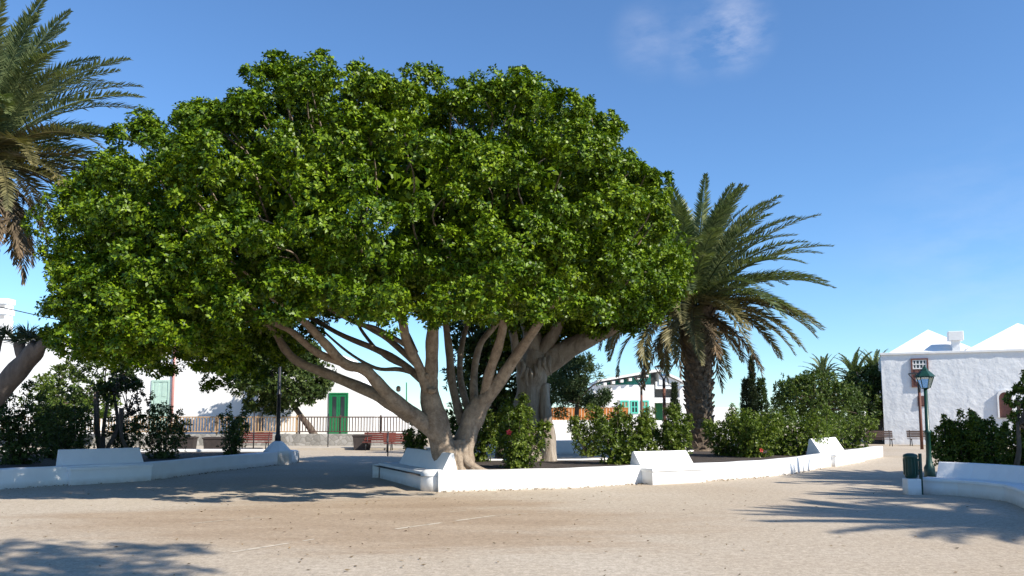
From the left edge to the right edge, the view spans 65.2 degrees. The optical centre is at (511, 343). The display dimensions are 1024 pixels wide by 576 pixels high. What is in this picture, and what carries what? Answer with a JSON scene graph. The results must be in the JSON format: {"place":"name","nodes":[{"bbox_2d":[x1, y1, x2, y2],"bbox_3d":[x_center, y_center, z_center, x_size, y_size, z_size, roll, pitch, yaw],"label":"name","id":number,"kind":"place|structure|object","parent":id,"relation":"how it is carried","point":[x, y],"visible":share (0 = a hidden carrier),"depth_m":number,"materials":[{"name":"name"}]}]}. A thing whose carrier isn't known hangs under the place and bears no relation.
{"place":"outdoors","nodes":[
{"label":"outdoors","id":0,"kind":"place"},
{"bbox_2d":[0,298,15,335],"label":"chimney tower","id":1,"kind":"structure","parent":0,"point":[6,315],"depth_m":60.12,"materials":[{"name":"white paint"}]},
{"bbox_2d":[0,307,56,319],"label":"overhead cable","id":2,"kind":"object","parent":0,"point":[24,312],"visible":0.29,"depth_m":49.09,"materials":[{"name":"rubber"}]},
{"bbox_2d":[0,452,257,467],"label":"soil","id":3,"kind":"structure","parent":0,"point":[45,462],"depth_m":26.46,"materials":[{"name":"brown soil"}]},
{"bbox_2d":[0,321,52,405],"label":"dragon tree","id":4,"kind":"object","parent":3,"relation":"on","point":[17,370],"visible":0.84,"depth_m":18.91,"materials":[{"name":"green plant"}]},
{"bbox_2d":[0,379,68,464],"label":"shrub","id":5,"kind":"object","parent":3,"relation":"on","point":[26,436],"visible":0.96,"depth_m":23.06,"materials":[{"name":"green plant"}]},
{"bbox_2d":[31,400,69,457],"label":"shrub","id":6,"kind":"object","parent":3,"relation":"on","point":[48,456],"visible":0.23,"depth_m":26.68,"materials":[{"name":"green plant"}]},
{"bbox_2d":[36,401,99,459],"bbox_3d":[-14.260,2.824,25.653,1.758,1.937,2.390,5,-8,-43],"label":"shrub","id":7,"kind":"object","parent":3,"relation":"on","point":[73,439],"visible":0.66,"depth_m":25.44,"materials":[{"name":"green plant"}]},
{"bbox_2d":[0,0,155,285],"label":"palm tree","id":8,"kind":"object","parent":3,"relation":"on","point":[18,148],"visible":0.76,"depth_m":24.90,"materials":[{"name":"green plant"}]},
{"bbox_2d":[53,350,145,448],"bbox_3d":[-13.851,2.042,26.875,3.214,3.950,2.262,0,-6,0],"label":"tree","id":9,"kind":"object","parent":3,"relation":"on","point":[104,391],"visible":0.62,"depth_m":26.79,"materials":[{"name":"green plant"}]},
{"bbox_2d":[101,411,142,447],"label":"shrub","id":10,"kind":"object","parent":3,"relation":"on","point":[126,433],"visible":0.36,"depth_m":27.68,"materials":[{"name":"green plant"}]},
{"bbox_2d":[111,375,150,447],"bbox_3d":[-12.342,2.463,25.809,1.225,2.886,1.209,0,-6,0],"label":"tree","id":11,"kind":"object","parent":3,"relation":"on","point":[127,408],"visible":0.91,"depth_m":25.70,"materials":[{"name":"green plant"}]},
{"bbox_2d":[127,390,192,458],"bbox_3d":[-11.756,2.741,26.703,1.828,2.328,1.892,0,-6,0],"label":"shrub","id":12,"kind":"object","parent":3,"relation":"on","point":[161,438],"visible":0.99,"depth_m":26.41,"materials":[{"name":"green plant"}]},
{"bbox_2d":[215,403,250,454],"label":"shrub","id":13,"kind":"object","parent":3,"relation":"on","point":[233,436],"visible":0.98,"depth_m":28.95,"materials":[{"name":"green plant"}]},
{"bbox_2d":[0,446,429,449],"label":"sidewalk","id":14,"kind":"structure","parent":0,"point":[329,447],"depth_m":43.62,"materials":[{"name":"grey concrete"}]},
{"bbox_2d":[411,426,481,445],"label":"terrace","id":15,"kind":"structure","parent":0,"point":[415,430],"depth_m":57.65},
{"bbox_2d":[0,336,263,433],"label":"white house","id":16,"kind":"structure","parent":15,"relation":"on","point":[181,390],"depth_m":52.41,"materials":[{"name":"paint"}]},
{"bbox_2d":[149,380,169,432],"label":"door","id":17,"kind":"structure","parent":16,"relation":"in","point":[161,388],"depth_m":52.39,"materials":[{"name":"green paint"}]},
{"bbox_2d":[207,339,336,433],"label":"leaning tree","id":18,"kind":"object","parent":15,"relation":"on","point":[306,387],"visible":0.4,"depth_m":47.27,"materials":[{"name":"green plant"}]},
{"bbox_2d":[263,352,392,433],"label":"white house","id":19,"kind":"structure","parent":15,"relation":"on","point":[341,400],"depth_m":52.31,"materials":[{"name":"paint"}]},
{"bbox_2d":[329,393,348,433],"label":"door","id":20,"kind":"structure","parent":19,"relation":"in","point":[337,401],"depth_m":52.26,"materials":[{"name":"green paint"}]},
{"bbox_2d":[376,414,410,432],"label":"parapet wall","id":21,"kind":"structure","parent":15,"relation":"on","point":[407,425],"depth_m":52.43,"materials":[{"name":"white paint"}]},
{"bbox_2d":[0,422,1023,575],"bbox_3d":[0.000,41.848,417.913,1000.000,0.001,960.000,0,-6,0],"label":"ground","id":22,"kind":"structure","parent":0,"point":[881,528],"depth_m":11.99,"materials":[{"name":"beige sand"}]},
{"bbox_2d":[18,362,123,418],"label":"bushy tree","id":23,"kind":"object","parent":22,"relation":"on","point":[49,387],"visible":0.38,"depth_m":45.42,"materials":[{"name":"green plant"}]},
{"bbox_2d":[56,447,153,484],"bbox_3d":[-10.610,3.206,20.825,1.050,0.910,2.099,-5,-7,40],"label":"masonry bench","id":24,"kind":"object","parent":22,"relation":"on","point":[103,474],"visible":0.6,"depth_m":20.62,"materials":[{"name":"white paint"}]},
{"bbox_2d":[0,450,297,489],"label":"planter wall","id":25,"kind":"structure","parent":22,"relation":"on","point":[20,477],"depth_m":22.12,"materials":[{"name":"white paint"}]},
{"bbox_2d":[172,436,198,448],"bbox_3d":[-15.840,4.923,38.706,1.080,0.820,0.880,1,-6,-8],"label":"planter box","id":26,"kind":"object","parent":22,"relation":"on","point":[192,442],"visible":0.49,"depth_m":38.37,"materials":[{"name":"paint"}]},
{"bbox_2d":[0,434,403,445],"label":"retaining wall","id":27,"kind":"structure","parent":22,"relation":"on","point":[314,439],"depth_m":46.91,"materials":[{"name":"stone"}]},
{"bbox_2d":[10,415,297,433],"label":"wooden railing","id":28,"kind":"object","parent":27,"relation":"on","point":[249,417],"visible":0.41,"depth_m":47.20,"materials":[{"name":"beige wood"}]},
{"bbox_2d":[298,415,408,433],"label":"wooden railing","id":29,"kind":"object","parent":27,"relation":"on","point":[343,417],"visible":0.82,"depth_m":47.20,"materials":[{"name":"brown wood"}]},
{"bbox_2d":[202,437,227,448],"bbox_3d":[-13.962,4.827,37.711,1.080,0.820,0.880,1,-6,-8],"label":"planter box","id":30,"kind":"object","parent":22,"relation":"on","point":[211,442],"visible":0.55,"depth_m":37.31,"materials":[{"name":"paint"}]},
{"bbox_2d":[140,449,298,461],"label":"planter kerb","id":31,"kind":"structure","parent":22,"relation":"on","point":[219,450],"depth_m":32.06,"materials":[{"name":"white paint"}]},
{"bbox_2d":[253,411,254,448],"bbox_3d":[-11.226,3.981,34.779,0.055,2.042,0.055,2,-6,-22],"label":"thin post","id":32,"kind":"object","parent":22,"relation":"on","point":[253,429],"visible":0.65,"depth_m":34.79,"materials":[{"name":"metal"}]},
{"bbox_2d":[242,432,272,448],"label":"park bench","id":33,"kind":"object","parent":22,"relation":"on","point":[268,437],"visible":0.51,"depth_m":42.70,"materials":[{"name":"red wood"}]},
{"bbox_2d":[263,364,291,464],"bbox_3d":[-8.604,1.747,29.569,0.961,5.490,0.961,0,-6,0],"label":"street lamp","id":34,"kind":"object","parent":22,"relation":"on","point":[281,448],"visible":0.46,"depth_m":29.26,"materials":[{"name":"white paint"}]},
{"bbox_2d":[327,414,328,446],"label":"thin post","id":35,"kind":"object","parent":22,"relation":"on","point":[328,431],"visible":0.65,"depth_m":44.71,"materials":[{"name":"metal"}]},
{"bbox_2d":[352,435,371,449],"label":"planter box","id":36,"kind":"object","parent":22,"relation":"on","point":[358,440],"visible":0.94,"depth_m":42.88,"materials":[{"name":"paint"}]},
{"bbox_2d":[198,506,544,551],"bbox_3d":[-2.365,2.855,12.995,3.083,0.001,6.188,-5,-8,43],"label":"ground line","id":37,"kind":"object","parent":22,"relation":"on","point":[394,528],"visible":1,"depth_m":12.13,"materials":[{"name":"white paint"}]},
{"bbox_2d":[362,432,395,450],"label":"park bench","id":38,"kind":"object","parent":22,"relation":"on","point":[367,439],"visible":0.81,"depth_m":42.94,"materials":[{"name":"red wood"}]},
{"bbox_2d":[387,432,388,455],"bbox_3d":[-5.541,4.532,35.730,0.055,1.126,0.055,2,-6,-22],"label":"thin post","id":39,"kind":"object","parent":22,"relation":"on","point":[387,443],"visible":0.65,"depth_m":35.72,"materials":[{"name":"metal"}]},
{"bbox_2d":[383,432,407,451],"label":"park bench","id":40,"kind":"object","parent":22,"relation":"on","point":[392,435],"visible":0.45,"depth_m":40.40,"materials":[{"name":"red wood"}]},
{"bbox_2d":[378,448,456,488],"bbox_3d":[-2.453,3.186,20.510,0.920,0.890,4.355,2,-6,-23],"label":"masonry bench","id":41,"kind":"object","parent":22,"relation":"on","point":[416,461],"visible":0.52,"depth_m":20.12,"materials":[{"name":"white paint"}]},
{"bbox_2d":[420,469,441,491],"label":"wall end","id":42,"kind":"structure","parent":22,"relation":"on","point":[428,480],"depth_m":18.06,"materials":[{"name":"white paint"}]},
{"bbox_2d":[439,319,542,458],"bbox_3d":[-0.352,1.384,30.976,4.427,6.598,4.480,-3,-6,32],"label":"dark tree","id":43,"kind":"object","parent":22,"relation":"on","point":[471,342],"visible":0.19,"depth_m":30.12,"materials":[{"name":"brown plant"}]},
{"bbox_2d":[2,462,1017,575],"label":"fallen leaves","id":44,"kind":"object","parent":22,"relation":"on","point":[452,509],"visible":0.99,"depth_m":15.61,"materials":[{"name":"brown plant"}]},
{"bbox_2d":[372,450,693,477],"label":"planter kerb","id":45,"kind":"structure","parent":22,"relation":"on","point":[375,471],"depth_m":22.76,"materials":[{"name":"white paint"}]},
{"bbox_2d":[476,439,661,454],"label":"planter wall","id":46,"kind":"structure","parent":22,"relation":"on","point":[564,447],"depth_m":37.43,"materials":[{"name":"white paint"}]},
{"bbox_2d":[546,350,614,438],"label":"feathery tree","id":47,"kind":"object","parent":22,"relation":"on","point":[570,383],"visible":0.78,"depth_m":41.26,"materials":[{"name":"green plant"}]},
{"bbox_2d":[552,420,685,447],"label":"boundary wall","id":48,"kind":"structure","parent":22,"relation":"on","point":[560,428],"depth_m":44.75,"materials":[{"name":"white paint"}]},
{"bbox_2d":[552,407,627,419],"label":"board fence","id":49,"kind":"object","parent":48,"relation":"on","point":[572,410],"visible":0.27,"depth_m":44.94,"materials":[{"name":"orange wood"}]},
{"bbox_2d":[588,369,685,419],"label":"villa","id":50,"kind":"object","parent":22,"relation":"on","point":[626,390],"visible":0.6,"depth_m":65.92,"materials":[{"name":"white paint"}]},
{"bbox_2d":[620,400,628,413],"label":"window","id":51,"kind":"structure","parent":50,"relation":"in","point":[625,403],"depth_m":65.79,"materials":[{"name":"teal paint"}]},
{"bbox_2d":[630,400,638,413],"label":"window","id":52,"kind":"structure","parent":50,"relation":"in","point":[634,404],"depth_m":65.76,"materials":[{"name":"teal paint"}]},
{"bbox_2d":[643,400,648,411],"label":"window","id":53,"kind":"structure","parent":50,"relation":"in","point":[645,402],"depth_m":65.79,"materials":[{"name":"teal paint"}]},
{"bbox_2d":[655,403,662,419],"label":"door","id":54,"kind":"structure","parent":50,"relation":"in","point":[658,406],"depth_m":67.86,"materials":[{"name":"green paint"}]},
{"bbox_2d":[634,376,647,412],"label":"cone lamp","id":55,"kind":"object","parent":22,"relation":"on","point":[641,399],"visible":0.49,"depth_m":48.84,"materials":[{"name":"metal"}]},
{"bbox_2d":[437,446,882,491],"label":"planter wall","id":56,"kind":"structure","parent":22,"relation":"on","point":[502,479],"depth_m":19.42,"materials":[{"name":"white paint"}]},
{"bbox_2d":[654,365,672,449],"bbox_3d":[7.404,3.237,38.869,0.792,4.306,0.792,0,-6,0],"label":"cone lamp","id":57,"kind":"object","parent":22,"relation":"on","point":[664,392],"visible":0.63,"depth_m":38.88,"materials":[{"name":"metal"}]},
{"bbox_2d":[630,450,706,484],"bbox_3d":[4.019,3.225,20.714,1.844,0.850,1.020,3,-6,-30],"label":"masonry bench","id":58,"kind":"object","parent":22,"relation":"on","point":[670,475],"visible":0.78,"depth_m":20.48,"materials":[{"name":"white paint"}]},
{"bbox_2d":[669,381,679,419],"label":"cypress tree","id":59,"kind":"object","parent":22,"relation":"on","point":[674,395],"visible":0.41,"depth_m":54.80,"materials":[{"name":"green plant"}]},
{"bbox_2d":[712,407,735,436],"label":"garden wall","id":60,"kind":"structure","parent":22,"relation":"on","point":[719,413],"depth_m":66.25,"materials":[{"name":"white paint"}]},
{"bbox_2d":[739,376,749,414],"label":"cypress tree","id":61,"kind":"object","parent":22,"relation":"on","point":[744,394],"visible":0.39,"depth_m":50.30,"materials":[{"name":"green plant"}]},
{"bbox_2d":[746,355,758,417],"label":"cypress tree","id":62,"kind":"object","parent":22,"relation":"on","point":[752,393],"visible":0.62,"depth_m":49.85,"materials":[{"name":"green plant"}]},
{"bbox_2d":[756,377,768,415],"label":"cypress tree","id":63,"kind":"object","parent":22,"relation":"on","point":[761,389],"visible":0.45,"depth_m":50.77,"materials":[{"name":"green plant"}]},
{"bbox_2d":[772,375,798,430],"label":"shadowy tree","id":64,"kind":"object","parent":22,"relation":"on","point":[774,389],"visible":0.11,"depth_m":51.83,"materials":[{"name":"green plant"}]},
{"bbox_2d":[765,367,868,428],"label":"round tree","id":65,"kind":"object","parent":22,"relation":"on","point":[808,393],"visible":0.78,"depth_m":47.12,"materials":[{"name":"green plant"}]},
{"bbox_2d":[802,353,846,412],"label":"palm tree","id":66,"kind":"object","parent":22,"relation":"on","point":[822,365],"visible":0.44,"depth_m":57.81,"materials":[{"name":"green plant"}]},
{"bbox_2d":[806,437,864,466],"bbox_3d":[12.022,4.017,29.719,1.120,1.000,4.367,-4,-7,36],"label":"masonry bench","id":67,"kind":"object","parent":22,"relation":"on","point":[840,459],"visible":0.52,"depth_m":28.90,"materials":[{"name":"white paint"}]},
{"bbox_2d":[833,347,879,441],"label":"palm tree","id":68,"kind":"object","parent":22,"relation":"on","point":[850,365],"visible":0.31,"depth_m":57.67,"materials":[{"name":"green plant"}]},
{"bbox_2d":[831,362,883,441],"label":"dark tree","id":69,"kind":"object","parent":22,"relation":"on","point":[870,388],"visible":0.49,"depth_m":54.92,"materials":[{"name":"green plant"}]},
{"bbox_2d":[857,349,886,432],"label":"palm tree","id":70,"kind":"object","parent":22,"relation":"on","point":[876,358],"visible":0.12,"depth_m":59.79,"materials":[{"name":"green plant"}]},
{"bbox_2d":[866,401,883,443],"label":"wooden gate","id":71,"kind":"structure","parent":22,"relation":"on","point":[880,440],"depth_m":54.04,"materials":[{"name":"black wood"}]},
{"bbox_2d":[862,430,892,445],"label":"park bench","id":72,"kind":"object","parent":22,"relation":"on","point":[889,435],"visible":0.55,"depth_m":49.84,"materials":[{"name":"brown wood"}]},
{"bbox_2d":[902,453,923,494],"bbox_3d":[8.722,2.854,17.406,0.376,0.915,0.320,-1,-6,6],"label":"litter bin","id":73,"kind":"object","parent":22,"relation":"on","point":[912,483],"visible":0.94,"depth_m":17.31,"materials":[{"name":"green metal"}]},
{"bbox_2d":[906,430,924,445],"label":"park bench","id":74,"kind":"object","parent":22,"relation":"on","point":[909,433],"visible":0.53,"depth_m":50.46,"materials":[{"name":"brown wood"}]},
{"bbox_2d":[908,372,923,448],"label":"cone lamp","id":75,"kind":"object","parent":22,"relation":"on","point":[920,418],"visible":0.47,"depth_m":44.27,"materials":[{"name":"metal"}]},
{"bbox_2d":[914,365,935,476],"bbox_3d":[9.760,1.965,18.798,0.395,2.891,0.456,0,-6,0],"label":"street lamp","id":76,"kind":"object","parent":22,"relation":"on","point":[924,376],"visible":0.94,"depth_m":18.77,"materials":[{"name":"green metal"}]},
{"bbox_2d":[878,323,1023,445],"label":"house","id":77,"kind":"structure","parent":22,"relation":"on","point":[980,379],"depth_m":52.39,"materials":[{"name":"paint"}]},
{"bbox_2d":[910,358,928,386],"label":"window","id":78,"kind":"structure","parent":77,"relation":"in","point":[917,364],"depth_m":52.86,"materials":[{"name":"brown wood"}]},
{"bbox_2d":[997,390,1013,417],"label":"arched window","id":79,"kind":"structure","parent":77,"relation":"in","point":[1002,409],"depth_m":50.78,"materials":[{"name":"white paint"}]},
{"bbox_2d":[923,462,1023,508],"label":"masonry bench","id":80,"kind":"object","parent":22,"relation":"on","point":[1000,482],"visible":0.9,"depth_m":16.82,"materials":[{"name":"white paint"}]},
{"bbox_2d":[0,0,1023,419],"label":"sky","id":81,"kind":"structure","parent":0,"point":[899,124],"materials":[{"name":"blue"}]},
{"bbox_2d":[377,444,858,475],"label":"soil","id":82,"kind":"structure","parent":0,"point":[701,456],"depth_m":24.54,"materials":[{"name":"brown soil"}]},
{"bbox_2d":[19,48,680,469],"bbox_3d":[-3.439,-1.506,20.002,15.101,9.826,13.425,0,-6,0],"label":"ficus tree","id":83,"kind":"object","parent":82,"relation":"on","point":[269,244],"visible":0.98,"depth_m":15.76,"materials":[{"name":"green plant"}]},
{"bbox_2d":[400,423,428,452],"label":"shrub","id":84,"kind":"object","parent":82,"relation":"on","point":[418,441],"visible":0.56,"depth_m":24.53,"materials":[{"name":"green plant"}]},
{"bbox_2d":[456,408,498,461],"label":"shrub","id":85,"kind":"object","parent":82,"relation":"on","point":[484,438],"visible":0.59,"depth_m":24.32,"materials":[{"name":"green plant"}]},
{"bbox_2d":[495,392,553,468],"bbox_3d":[0.335,2.321,21.197,1.596,2.086,1.613,0,-6,0],"label":"shrub","id":86,"kind":"object","parent":82,"relation":"on","point":[517,444],"visible":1,"depth_m":21.10,"materials":[{"name":"green plant"}]},
{"bbox_2d":[567,402,611,457],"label":"shrub","id":87,"kind":"object","parent":82,"relation":"on","point":[575,428],"visible":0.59,"depth_m":28.71,"materials":[{"name":"green plant"}]},
{"bbox_2d":[489,222,697,460],"bbox_3d":[2.152,-1.007,26.172,8.403,9.969,7.987,0,-6,0],"label":"old tree","id":88,"kind":"object","parent":82,"relation":"on","point":[543,359],"visible":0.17,"depth_m":24.68,"materials":[{"name":"green plant"}]},
{"bbox_2d":[587,400,652,464],"bbox_3d":[3.133,2.610,23.293,1.833,1.910,1.389,1,-6,-15],"label":"shrub","id":89,"kind":"object","parent":82,"relation":"on","point":[621,453],"visible":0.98,"depth_m":23.00,"materials":[{"name":"green plant"}]},
{"bbox_2d":[628,405,664,450],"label":"shrub","id":90,"kind":"object","parent":82,"relation":"on","point":[652,442],"visible":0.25,"depth_m":29.19,"materials":[{"name":"green plant"}]},
{"bbox_2d":[651,402,694,453],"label":"shrub","id":91,"kind":"object","parent":82,"relation":"on","point":[674,434],"visible":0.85,"depth_m":26.46,"materials":[{"name":"green plant"}]},
{"bbox_2d":[597,172,836,450],"bbox_3d":[8.045,-1.125,33.606,10.806,11.483,11.451,0,-6,0],"label":"palm tree","id":92,"kind":"object","parent":82,"relation":"on","point":[693,324],"visible":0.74,"depth_m":32.38,"materials":[{"name":"green plant"}]},
{"bbox_2d":[700,411,745,455],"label":"shrub","id":93,"kind":"object","parent":82,"relation":"on","point":[712,437],"visible":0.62,"depth_m":28.59,"materials":[{"name":"green plant"}]},
{"bbox_2d":[724,403,785,457],"bbox_3d":[8.393,3.015,27.666,2.167,1.955,2.250,0,-6,0],"label":"shrub","id":94,"kind":"object","parent":82,"relation":"on","point":[754,439],"visible":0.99,"depth_m":27.36,"materials":[{"name":"green plant"}]},
{"bbox_2d":[752,408,785,446],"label":"shrub","id":95,"kind":"object","parent":82,"relation":"on","point":[780,412],"visible":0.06,"depth_m":35.52,"materials":[{"name":"green plant"}]},
{"bbox_2d":[759,405,831,455],"bbox_3d":[10.096,3.195,29.152,2.512,1.899,2.159,-5,-8,43],"label":"shrub","id":96,"kind":"object","parent":82,"relation":"on","point":[796,441],"visible":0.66,"depth_m":28.74,"materials":[{"name":"green plant"}]},
{"bbox_2d":[786,402,858,449],"bbox_3d":[13.200,3.538,33.840,2.747,2.113,2.550,3,-6,-27],"label":"shrub","id":97,"kind":"object","parent":82,"relation":"on","point":[826,414],"visible":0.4,"depth_m":33.28,"materials":[{"name":"green plant"}]},
{"bbox_2d":[829,406,879,447],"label":"shrub","id":98,"kind":"object","parent":82,"relation":"on","point":[859,436],"visible":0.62,"depth_m":36.13,"materials":[{"name":"green plant"}]},
{"label":"soil","id":99,"kind":"structure","parent":0,"visible":0},
{"bbox_2d":[924,413,964,465],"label":"shrub","id":100,"kind":"object","parent":99,"relation":"on","point":[942,449],"visible":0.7,"depth_m":21.83,"materials":[{"name":"green plant"}]},
{"bbox_2d":[945,408,991,462],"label":"shrub","id":101,"kind":"object","parent":99,"relation":"on","point":[966,457],"visible":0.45,"depth_m":21.56,"materials":[{"name":"green plant"}]},
{"bbox_2d":[963,411,1011,464],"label":"shrub","id":102,"kind":"object","parent":99,"relation":"on","point":[982,449],"visible":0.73,"depth_m":20.73,"materials":[{"name":"green plant"}]},
{"bbox_2d":[993,421,1023,465],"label":"shrub","id":103,"kind":"object","parent":99,"relation":"on","point":[1008,454],"visible":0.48,"depth_m":19.68,"materials":[{"name":"green plant"}]},
{"bbox_2d":[1002,369,1023,465],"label":"tree","id":104,"kind":"object","parent":99,"relation":"on","point":[1015,419],"visible":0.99,"depth_m":18.57,"materials":[{"name":"green plant"}]}
]}

